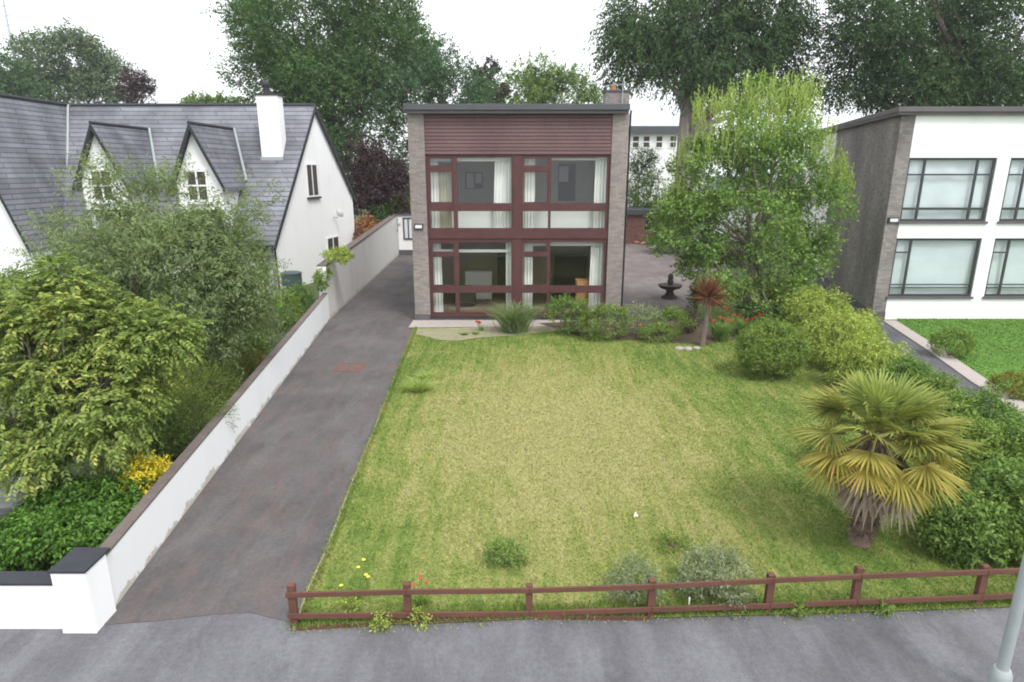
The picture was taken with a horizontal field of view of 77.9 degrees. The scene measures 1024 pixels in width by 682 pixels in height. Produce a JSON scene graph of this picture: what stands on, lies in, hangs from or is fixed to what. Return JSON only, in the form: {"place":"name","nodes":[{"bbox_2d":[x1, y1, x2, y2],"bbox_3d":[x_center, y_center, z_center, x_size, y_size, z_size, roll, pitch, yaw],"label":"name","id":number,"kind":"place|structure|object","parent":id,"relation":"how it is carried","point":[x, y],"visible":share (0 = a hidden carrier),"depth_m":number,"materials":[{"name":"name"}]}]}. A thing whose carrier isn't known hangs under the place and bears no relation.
{"place":"outdoors","nodes":[
{"label":"outdoors","id":0,"kind":"place"},
{"bbox_2d":[0,283,319,570],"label":"garden soil","id":1,"kind":"structure","parent":0,"point":[73,472],"depth_m":14.41,"materials":[{"name":"brown soil"}]},
{"bbox_2d":[0,474,39,514],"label":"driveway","id":2,"kind":"structure","parent":1,"relation":"on","point":[7,506],"depth_m":10.57,"materials":[{"name":"asphalt"}]},
{"bbox_2d":[0,506,63,570],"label":"glossy bush","id":3,"kind":"object","parent":1,"relation":"on","point":[19,546],"visible":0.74,"depth_m":8.87,"materials":[{"name":"green plant"}]},
{"bbox_2d":[13,473,108,517],"bbox_3d":[-7.190,2.648,10.171,1.411,1.022,1.293,-6,16,-21],"label":"glossy bush","id":4,"kind":"object","parent":1,"relation":"on","point":[60,494],"visible":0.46,"depth_m":9.91,"materials":[{"name":"green plant"}]},
{"bbox_2d":[31,499,133,568],"bbox_3d":[-6.235,2.862,9.253,1.527,1.070,1.209,-5,16,-19],"label":"glossy bush","id":5,"kind":"object","parent":1,"relation":"on","point":[86,526],"visible":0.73,"depth_m":9.02,"materials":[{"name":"green plant"}]},
{"bbox_2d":[0,252,213,503],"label":"sumac tree","id":6,"kind":"object","parent":1,"relation":"on","point":[69,404],"visible":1,"depth_m":10.02,"materials":[{"name":"green plant"}]},
{"bbox_2d":[68,469,155,515],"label":"glossy bush","id":7,"kind":"object","parent":1,"relation":"on","point":[103,488],"visible":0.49,"depth_m":10.01,"materials":[{"name":"green plant"}]},
{"bbox_2d":[113,449,173,500],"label":"golden shrub","id":8,"kind":"object","parent":1,"relation":"on","point":[153,470],"visible":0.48,"depth_m":10.52,"materials":[{"name":"yellow plant"}]},
{"bbox_2d":[0,140,291,395],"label":"willow tree","id":9,"kind":"object","parent":1,"relation":"on","point":[227,282],"visible":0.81,"depth_m":14.74,"materials":[{"name":"green plant"}]},
{"bbox_2d":[109,394,195,465],"bbox_3d":[-7.069,1.786,12.343,1.690,1.529,1.521,0,15,0],"label":"dark green bush","id":10,"kind":"object","parent":1,"relation":"on","point":[164,442],"visible":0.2,"depth_m":12.15,"materials":[{"name":"green plant"}]},
{"bbox_2d":[0,80,356,294],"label":"slate roofed house","id":11,"kind":"structure","parent":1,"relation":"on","point":[273,135],"depth_m":29.76,"materials":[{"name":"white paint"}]},
{"bbox_2d":[305,163,321,198],"bbox_3d":[-10.012,-8.052,31.923,0.116,1.712,1.386,2,15,9],"label":"window","id":12,"kind":"structure","parent":11,"relation":"in","point":[311,169],"depth_m":31.88,"materials":[{"name":"white paint"}]},
{"bbox_2d":[146,375,239,458],"bbox_3d":[-6.502,1.627,12.802,1.923,1.910,2.180,0,15,0],"label":"juniper","id":13,"kind":"object","parent":1,"relation":"on","point":[198,400],"visible":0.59,"depth_m":12.65,"materials":[{"name":"green plant"}]},
{"bbox_2d":[160,360,244,435],"bbox_3d":[-6.936,1.331,14.043,2.026,1.872,2.117,0,15,0],"label":"juniper","id":14,"kind":"object","parent":1,"relation":"on","point":[208,374],"visible":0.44,"depth_m":14.12,"materials":[{"name":"green plant"}]},
{"bbox_2d":[168,343,246,410],"bbox_3d":[-7.286,0.965,15.402,1.801,1.801,1.981,13,20,40],"label":"juniper","id":15,"kind":"object","parent":1,"relation":"on","point":[226,364],"visible":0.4,"depth_m":15.20,"materials":[{"name":"green plant"}]},
{"bbox_2d":[189,336,262,390],"bbox_3d":[-7.528,0.588,16.579,1.971,1.772,2.105,12,20,39],"label":"juniper","id":16,"kind":"object","parent":1,"relation":"on","point":[250,357],"visible":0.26,"depth_m":16.69,"materials":[{"name":"green plant"}]},
{"bbox_2d":[286,280,317,314],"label":"border shrub","id":17,"kind":"object","parent":1,"relation":"on","point":[304,294],"visible":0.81,"depth_m":24.87,"materials":[{"name":"green plant"}]},
{"bbox_2d":[104,255,433,629],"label":"driveway","id":18,"kind":"structure","parent":0,"point":[253,526],"depth_m":11.71,"materials":[{"name":"asphalt"}]},
{"bbox_2d":[408,320,596,327],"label":"house footpath","id":19,"kind":"structure","parent":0,"point":[444,323],"depth_m":23.77,"materials":[{"name":"concrete"}]},
{"bbox_2d":[0,607,1023,681],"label":"road","id":20,"kind":"structure","parent":0,"point":[931,646],"depth_m":7.65,"materials":[{"name":"asphalt"}]},
{"bbox_2d":[0,571,61,628],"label":"front wall","id":21,"kind":"structure","parent":20,"relation":"on","point":[27,599],"depth_m":7.93,"materials":[{"name":"paint"}]},
{"bbox_2d":[47,547,115,632],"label":"gate pillar","id":22,"kind":"structure","parent":20,"relation":"on","point":[82,587],"depth_m":7.88,"materials":[{"name":"paint"}]},
{"bbox_2d":[986,553,1023,681],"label":"street lamp","id":23,"kind":"object","parent":20,"relation":"on","point":[1000,670],"visible":1,"depth_m":6.70,"materials":[{"name":"metal"}]},
{"bbox_2d":[0,0,1023,175],"label":"sky","id":24,"kind":"structure","parent":0,"point":[170,39],"materials":[{"name":"white"}]},
{"bbox_2d":[480,300,544,334],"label":"ornamental grass","id":25,"kind":"object","parent":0,"point":[516,320],"depth_m":22.18,"materials":[{"name":"green plant"}]},
{"bbox_2d":[403,84,631,319],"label":"flat roofed house","id":26,"kind":"structure","parent":0,"point":[564,145],"depth_m":23.51,"materials":[{"name":"brown brick"}]},
{"bbox_2d":[430,158,439,227],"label":"curtain","id":27,"kind":"object","parent":26,"relation":"hanging from","point":[435,219],"visible":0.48,"depth_m":23.59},
{"bbox_2d":[433,243,443,311],"bbox_3d":[-2.859,-2.427,24.418,0.366,2.715,0.072,0,15,0],"label":"curtain","id":28,"kind":"object","parent":26,"relation":"hanging from","point":[438,297],"visible":0.69,"depth_m":24.41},
{"bbox_2d":[439,172,451,227],"bbox_3d":[-2.479,-5.292,23.645,0.454,2.138,0.072,0,15,0],"label":"curtain","id":29,"kind":"object","parent":26,"relation":"hanging from","point":[445,193],"visible":0.67,"depth_m":23.60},
{"bbox_2d":[426,155,512,228],"bbox_3d":[-1.535,-5.445,23.224,3.141,2.655,0.120,0,15,0],"label":"window","id":30,"kind":"structure","parent":26,"relation":"in","point":[454,206],"depth_m":23.27,"materials":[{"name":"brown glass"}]},
{"bbox_2d":[429,238,512,314],"bbox_3d":[-1.535,-2.412,24.043,3.141,2.948,0.120,0,15,0],"label":"window","id":31,"kind":"structure","parent":26,"relation":"in","point":[456,288],"depth_m":24.07,"materials":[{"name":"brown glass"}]},
{"bbox_2d":[465,270,491,299],"bbox_3d":[-1.419,-2.393,27.109,1.166,1.238,0.430,0,15,0],"label":"sideboard","id":32,"kind":"object","parent":26,"relation":"on","point":[478,277],"visible":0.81,"depth_m":26.85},
{"bbox_2d":[494,157,510,227],"bbox_3d":[-0.336,-5.519,23.583,0.712,2.610,0.072,0,15,0],"label":"curtain","id":33,"kind":"object","parent":26,"relation":"hanging from","point":[502,186],"visible":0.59,"depth_m":23.56,"materials":[{"name":"fabric"}]},
{"bbox_2d":[523,158,534,227],"bbox_3d":[0.632,-5.510,23.585,0.435,2.591,0.072,0,15,0],"label":"curtain","id":34,"kind":"object","parent":26,"relation":"hanging from","point":[529,196],"visible":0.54,"depth_m":23.57,"materials":[{"name":"fabric"}]},
{"bbox_2d":[521,238,606,314],"bbox_3d":[1.933,-2.412,24.043,3.200,2.948,0.120,0,15,0],"label":"window","id":35,"kind":"structure","parent":26,"relation":"in","point":[547,288],"depth_m":24.04,"materials":[{"name":"brown wood"}]},
{"bbox_2d":[521,155,609,228],"bbox_3d":[1.933,-5.445,23.224,3.200,2.655,0.120,0,15,0],"label":"window","id":36,"kind":"structure","parent":26,"relation":"in","point":[548,206],"depth_m":23.27,"materials":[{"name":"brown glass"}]},
{"bbox_2d":[558,164,575,200],"bbox_3d":[2.377,-6.867,27.445,0.750,1.570,0.020,0,15,0],"label":"inner doorway","id":37,"kind":"structure","parent":26,"relation":"in","point":[566,190],"depth_m":27.48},
{"bbox_2d":[588,245,603,310],"bbox_3d":[3.240,-2.428,24.419,0.514,2.715,0.071,0,15,0],"label":"curtain","id":38,"kind":"object","parent":26,"relation":"hanging from","point":[596,265],"visible":0.74,"depth_m":24.35,"materials":[{"name":"fabric"}]},
{"bbox_2d":[593,157,606,227],"bbox_3d":[3.289,-5.510,23.585,0.454,2.591,0.072,0,15,0],"label":"curtain","id":39,"kind":"object","parent":26,"relation":"hanging from","point":[600,189],"visible":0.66,"depth_m":23.55,"materials":[{"name":"fabric"}]},
{"bbox_2d":[554,254,585,295],"bbox_3d":[2.530,-2.928,28.001,1.386,1.806,0.430,0,15,0],"label":"bookcase","id":40,"kind":"object","parent":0,"point":[569,269],"visible":0.74,"depth_m":27.72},
{"bbox_2d":[292,265,1022,628],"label":"lawn","id":41,"kind":"structure","parent":0,"point":[582,555],"depth_m":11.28,"materials":[{"name":"green plant"}]},
{"bbox_2d":[292,326,416,628],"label":"long grass","id":42,"kind":"structure","parent":41,"relation":"on","point":[340,518],"depth_m":11.41,"materials":[{"name":"plant"}]},
{"bbox_2d":[416,326,560,340],"bbox_3d":[-0.766,-0.291,22.392,5.202,0.001,1.831,-2,15,-8],"label":"gravel bed edge","id":43,"kind":"object","parent":41,"relation":"on","point":[450,333],"visible":0.85,"depth_m":22.43,"materials":[{"name":"gravel"}]},
{"bbox_2d":[475,533,530,574],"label":"wild rose","id":44,"kind":"object","parent":41,"relation":"on","point":[509,559],"visible":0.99,"depth_m":9.23,"materials":[{"name":"green plant"}]},
{"bbox_2d":[600,547,666,605],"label":"sage bush","id":45,"kind":"object","parent":41,"relation":"on","point":[644,578],"visible":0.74,"depth_m":8.49,"materials":[{"name":"green plant"}]},
{"bbox_2d":[540,319,750,343],"bbox_3d":[4.784,-0.375,22.686,7.564,0.001,3.694,0,15,0],"label":"flower bed","id":46,"kind":"object","parent":41,"relation":"on","point":[695,337],"visible":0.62,"depth_m":22.28,"materials":[{"name":"soil"}]},
{"bbox_2d":[541,292,592,334],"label":"rose bush","id":47,"kind":"object","parent":46,"relation":"on","point":[555,307],"visible":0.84,"depth_m":21.91,"materials":[{"name":"green plant"}]},
{"bbox_2d":[577,299,634,341],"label":"flowering shrub","id":48,"kind":"object","parent":46,"relation":"on","point":[604,309],"visible":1,"depth_m":21.30,"materials":[{"name":"green plant"}]},
{"bbox_2d":[613,300,668,337],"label":"rose bush","id":49,"kind":"object","parent":46,"relation":"on","point":[642,311],"visible":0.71,"depth_m":21.68,"materials":[{"name":"green plant"}]},
{"bbox_2d":[636,321,683,343],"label":"flowering shrub","id":50,"kind":"object","parent":46,"relation":"on","point":[650,325],"visible":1,"depth_m":21.14,"materials":[{"name":"green plant"}]},
{"bbox_2d":[652,304,696,335],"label":"rose bush","id":51,"kind":"object","parent":46,"relation":"on","point":[668,314],"visible":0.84,"depth_m":21.93,"materials":[{"name":"green plant"}]},
{"bbox_2d":[707,314,736,341],"bbox_3d":[7.006,-0.433,21.270,1.226,0.948,1.306,0,15,0],"label":"crocosmia","id":52,"kind":"object","parent":46,"relation":"on","point":[720,332],"visible":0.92,"depth_m":21.29,"materials":[{"name":"green plant"}]},
{"bbox_2d":[282,588,1013,632],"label":"verge grass","id":53,"kind":"structure","parent":41,"relation":"on","point":[561,607],"depth_m":8.28,"materials":[{"name":"green plant"}]},
{"bbox_2d":[285,564,1019,630],"bbox_3d":[2.618,3.255,8.204,10.880,0.675,0.213,-1,15,-2],"label":"timber fence","id":54,"kind":"object","parent":41,"relation":"on","point":[983,572],"visible":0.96,"depth_m":8.13,"materials":[{"name":"wood"}]},
{"bbox_2d":[645,525,696,556],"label":"wild rose","id":55,"kind":"object","parent":41,"relation":"on","point":[668,542],"visible":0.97,"depth_m":9.62,"materials":[{"name":"green plant"}]},
{"bbox_2d":[685,273,730,346],"bbox_3d":[6.304,-0.993,20.445,1.504,2.470,1.595,-5,16,-19],"label":"cordyline","id":56,"kind":"object","parent":41,"relation":"on","point":[707,296],"visible":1,"depth_m":20.27,"materials":[{"name":"brown plant"}]},
{"bbox_2d":[670,539,759,615],"bbox_3d":[2.705,3.166,8.527,1.226,0.934,1.027,0,15,0],"label":"sage bush","id":57,"kind":"object","parent":41,"relation":"on","point":[721,572],"visible":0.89,"depth_m":8.42,"materials":[{"name":"green plant"}]},
{"bbox_2d":[638,61,860,324],"bbox_3d":[8.748,-5.113,23.156,8.063,9.466,5.067,0,15,0],"label":"maple tree","id":58,"kind":"object","parent":41,"relation":"on","point":[774,142],"visible":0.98,"depth_m":22.65,"materials":[{"name":"green plant"}]},
{"bbox_2d":[728,317,812,379],"bbox_3d":[7.155,0.232,17.556,2.196,1.814,1.976,0,15,0],"label":"dome shrub","id":59,"kind":"object","parent":41,"relation":"on","point":[793,337],"visible":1,"depth_m":17.17,"materials":[{"name":"green plant"}]},
{"bbox_2d":[781,283,855,337],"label":"bamboo","id":60,"kind":"object","parent":41,"relation":"on","point":[817,301],"visible":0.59,"depth_m":20.89,"materials":[{"name":"green plant"}]},
{"bbox_2d":[798,305,889,371],"bbox_3d":[9.575,0.009,18.307,2.500,2.200,2.247,0,15,0],"label":"bamboo","id":61,"kind":"object","parent":41,"relation":"on","point":[822,335],"visible":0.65,"depth_m":18.07,"materials":[{"name":"green plant"}]},
{"bbox_2d":[817,303,887,349],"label":"bamboo","id":62,"kind":"object","parent":41,"relation":"on","point":[871,317],"visible":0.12,"depth_m":20.04,"materials":[{"name":"green plant"}]},
{"bbox_2d":[822,329,919,392],"bbox_3d":[9.245,0.699,16.383,2.336,2.049,2.038,0,15,0],"label":"bamboo","id":63,"kind":"object","parent":41,"relation":"on","point":[863,357],"visible":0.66,"depth_m":16.16,"materials":[{"name":"green plant"}]},
{"bbox_2d":[785,367,991,548],"bbox_3d":[5.421,1.778,9.495,2.615,2.853,2.617,0,15,0],"label":"fan palm","id":64,"kind":"object","parent":41,"relation":"on","point":[873,473],"visible":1,"depth_m":9.02,"materials":[{"name":"plant"}]},
{"bbox_2d":[877,352,937,383],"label":"laurel bush","id":65,"kind":"object","parent":41,"relation":"on","point":[914,367],"visible":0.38,"depth_m":14.84,"materials":[{"name":"green plant"}]},
{"bbox_2d":[909,368,971,399],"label":"laurel bush","id":66,"kind":"object","parent":41,"relation":"on","point":[949,382],"visible":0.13,"depth_m":13.98,"materials":[{"name":"green plant"}]},
{"bbox_2d":[898,386,984,453],"bbox_3d":[8.666,1.668,12.838,1.586,1.547,1.551,0,15,0],"label":"laurel bush","id":67,"kind":"object","parent":41,"relation":"on","point":[950,407],"visible":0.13,"depth_m":12.55,"materials":[{"name":"green plant"}]},
{"bbox_2d":[906,409,1023,494],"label":"laurel bush","id":68,"kind":"object","parent":41,"relation":"on","point":[978,434],"visible":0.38,"depth_m":10.88,"materials":[{"name":"green plant"}]},
{"bbox_2d":[910,486,1023,575],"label":"laurel bush","id":69,"kind":"object","parent":41,"relation":"on","point":[973,543],"visible":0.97,"depth_m":9.13,"materials":[{"name":"green plant"}]},
{"bbox_2d":[935,451,1023,547],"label":"laurel bush","id":70,"kind":"object","parent":41,"relation":"on","point":[1006,479],"visible":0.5,"depth_m":9.61,"materials":[{"name":"green plant"}]},
{"bbox_2d":[956,382,1023,457],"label":"laurel bush","id":71,"kind":"object","parent":41,"relation":"on","point":[999,411],"visible":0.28,"depth_m":12.60,"materials":[{"name":"green plant"}]},
{"bbox_2d":[958,411,1023,475],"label":"laurel bush","id":72,"kind":"object","parent":41,"relation":"on","point":[1014,434],"visible":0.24,"depth_m":10.94,"materials":[{"name":"green plant"}]},
{"bbox_2d":[992,484,1023,567],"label":"laurel bush","id":73,"kind":"object","parent":41,"relation":"on","point":[1020,551],"visible":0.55,"depth_m":9.05,"materials":[{"name":"green plant"}]},
{"bbox_2d":[621,277,694,315],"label":"patio","id":74,"kind":"structure","parent":0,"point":[642,290],"depth_m":29.79,"materials":[{"name":"concrete"}]},
{"bbox_2d":[625,108,714,204],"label":"distant white house","id":75,"kind":"structure","parent":0,"point":[656,129],"depth_m":76.70,"materials":[{"name":"paint"}]},
{"bbox_2d":[622,243,727,276],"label":"yard","id":76,"kind":"structure","parent":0,"point":[640,261],"depth_m":39.04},
{"bbox_2d":[353,176,1008,618],"bbox_3d":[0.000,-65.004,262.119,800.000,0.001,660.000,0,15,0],"label":"ground","id":77,"kind":"structure","parent":0,"point":[741,272],"depth_m":39.37,"materials":[{"name":"green plant"}]},
{"bbox_2d":[0,48,55,99],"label":"faded tree","id":78,"kind":"object","parent":77,"relation":"on","point":[31,90],"visible":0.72,"depth_m":66.89,"materials":[{"name":"green plant"}]},
{"bbox_2d":[0,16,137,103],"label":"faded tree","id":79,"kind":"object","parent":77,"relation":"on","point":[92,76],"visible":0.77,"depth_m":70.99,"materials":[{"name":"green plant"}]},
{"bbox_2d":[111,64,160,102],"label":"purple tree","id":80,"kind":"object","parent":77,"relation":"on","point":[135,87],"visible":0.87,"depth_m":61.24,"materials":[{"name":"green plant"}]},
{"bbox_2d":[175,88,247,102],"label":"tree","id":81,"kind":"object","parent":77,"relation":"on","point":[219,98],"visible":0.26,"depth_m":55.60,"materials":[{"name":"green plant"}]},
{"bbox_2d":[99,293,328,605],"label":"boundary wall","id":82,"kind":"structure","parent":77,"relation":"on","point":[138,535],"depth_m":11.29,"materials":[{"name":"white paint"}]},
{"bbox_2d":[199,0,450,176],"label":"deciduous tree","id":83,"kind":"object","parent":77,"relation":"on","point":[339,67],"visible":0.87,"depth_m":48.29,"materials":[{"name":"green plant"}]},
{"bbox_2d":[317,214,398,319],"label":"wall","id":84,"kind":"structure","parent":77,"relation":"on","point":[374,250],"depth_m":30.73,"materials":[{"name":"paint"}]},
{"bbox_2d":[339,133,410,218],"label":"purple beech","id":85,"kind":"object","parent":77,"relation":"on","point":[385,182],"visible":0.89,"depth_m":41.90,"materials":[{"name":"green plant"}]},
{"bbox_2d":[318,84,436,217],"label":"deciduous tree","id":86,"kind":"object","parent":77,"relation":"on","point":[344,132],"visible":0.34,"depth_m":46.99,"materials":[{"name":"green plant"}]},
{"bbox_2d":[397,211,412,254],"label":"wall","id":87,"kind":"structure","parent":77,"relation":"on","point":[405,233],"depth_m":42.84,"materials":[{"name":"white"}]},
{"bbox_2d":[369,31,503,133],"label":"deciduous tree","id":88,"kind":"object","parent":77,"relation":"on","point":[436,77],"visible":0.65,"depth_m":47.15,"materials":[{"name":"green plant"}]},
{"bbox_2d":[462,53,511,103],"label":"plum tree","id":89,"kind":"object","parent":77,"relation":"on","point":[503,87],"visible":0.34,"depth_m":50.77,"materials":[{"name":"green plant"}]},
{"bbox_2d":[491,46,603,103],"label":"acacia tree","id":90,"kind":"object","parent":77,"relation":"on","point":[532,85],"visible":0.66,"depth_m":56.81,"materials":[{"name":"green plant"}]},
{"bbox_2d":[626,142,662,205],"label":"evergreen shrub","id":91,"kind":"object","parent":77,"relation":"on","point":[641,162],"visible":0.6,"depth_m":53.66,"materials":[{"name":"green plant"}]},
{"bbox_2d":[624,206,666,242],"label":"garden shed","id":92,"kind":"structure","parent":77,"relation":"on","point":[636,220],"depth_m":49.36,"materials":[{"name":"red brick"}]},
{"bbox_2d":[625,166,670,207],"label":"green shrub","id":93,"kind":"object","parent":77,"relation":"on","point":[649,194],"visible":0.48,"depth_m":52.11,"materials":[{"name":"green plant"}]},
{"bbox_2d":[582,0,831,244],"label":"beech tree","id":94,"kind":"object","parent":77,"relation":"on","point":[686,52],"visible":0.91,"depth_m":41.84,"materials":[{"name":"green plant"}]},
{"bbox_2d":[799,0,1023,116],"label":"beech tree","id":95,"kind":"object","parent":77,"relation":"on","point":[970,67],"visible":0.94,"depth_m":39.92,"materials":[{"name":"green plant"}]},
{"bbox_2d":[800,106,1023,319],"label":"white fronted house","id":96,"kind":"structure","parent":77,"relation":"on","point":[883,148],"depth_m":23.98,"materials":[{"name":"paint"}]},
{"bbox_2d":[889,240,976,293],"bbox_3d":[16.068,-2.845,24.324,3.160,2.222,0.054,0,15,0],"label":"net curtain","id":97,"kind":"object","parent":96,"relation":"hanging from","point":[940,261],"visible":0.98,"depth_m":24.31,"materials":[{"name":"fabric"}]},
{"bbox_2d":[886,238,980,298],"bbox_3d":[16.068,-2.750,24.138,3.334,2.304,0.180,0,15,0],"label":"window","id":98,"kind":"structure","parent":96,"relation":"in","point":[890,296],"depth_m":24.33,"materials":[{"name":"glass"}]},
{"bbox_2d":[901,160,990,218],"bbox_3d":[16.068,-5.627,23.572,3.160,2.276,0.076,0,15,0],"label":"net curtain","id":99,"kind":"object","parent":96,"relation":"hanging from","point":[946,190],"visible":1,"depth_m":23.55,"materials":[{"name":"fabric"}]},
{"bbox_2d":[897,158,996,223],"bbox_3d":[16.068,-5.532,23.387,3.334,2.359,0.180,0,15,0],"label":"window","id":100,"kind":"structure","parent":96,"relation":"in","point":[902,221],"depth_m":23.58,"materials":[{"name":"grey metal"}]},
{"bbox_2d":[982,238,1023,298],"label":"window","id":101,"kind":"structure","parent":96,"relation":"in","point":[986,296],"depth_m":24.33,"materials":[{"name":"glass"}]},
{"bbox_2d":[986,240,1023,293],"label":"net curtain","id":102,"kind":"object","parent":96,"relation":"hanging from","point":[1014,272],"visible":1,"depth_m":24.35,"materials":[{"name":"fabric"}]},
{"bbox_2d":[997,158,1023,223],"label":"window","id":103,"kind":"structure","parent":96,"relation":"in","point":[1001,221],"depth_m":23.58,"materials":[{"name":"grey metal"}]},
{"bbox_2d":[1000,160,1023,218],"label":"net curtain","id":104,"kind":"object","parent":96,"relation":"hanging from","point":[1012,189],"visible":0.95,"depth_m":23.57,"materials":[{"name":"fabric"}]},
{"bbox_2d":[883,320,1023,416],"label":"kerb strip","id":105,"kind":"object","parent":77,"relation":"on","point":[966,372],"visible":0.6,"depth_m":18.84,"materials":[{"name":"concrete"}]},
{"bbox_2d":[808,274,1023,422],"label":"neighbour path","id":106,"kind":"structure","parent":0,"point":[893,335],"depth_m":20.11,"materials":[{"name":"concrete"}]},
{"bbox_2d":[897,318,1023,401],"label":"neighbour lawn","id":107,"kind":"structure","parent":0,"point":[996,359],"depth_m":21.11,"materials":[{"name":"green plant"}]},
{"bbox_2d":[927,326,977,357],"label":"clipped bush","id":108,"kind":"object","parent":107,"relation":"on","point":[968,340],"visible":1,"depth_m":19.23,"materials":[{"name":"green plant"}]},
{"bbox_2d":[984,370,1023,400],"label":"clipped bush","id":109,"kind":"object","parent":107,"relation":"on","point":[1016,377],"visible":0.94,"depth_m":15.99,"materials":[{"name":"green plant"}]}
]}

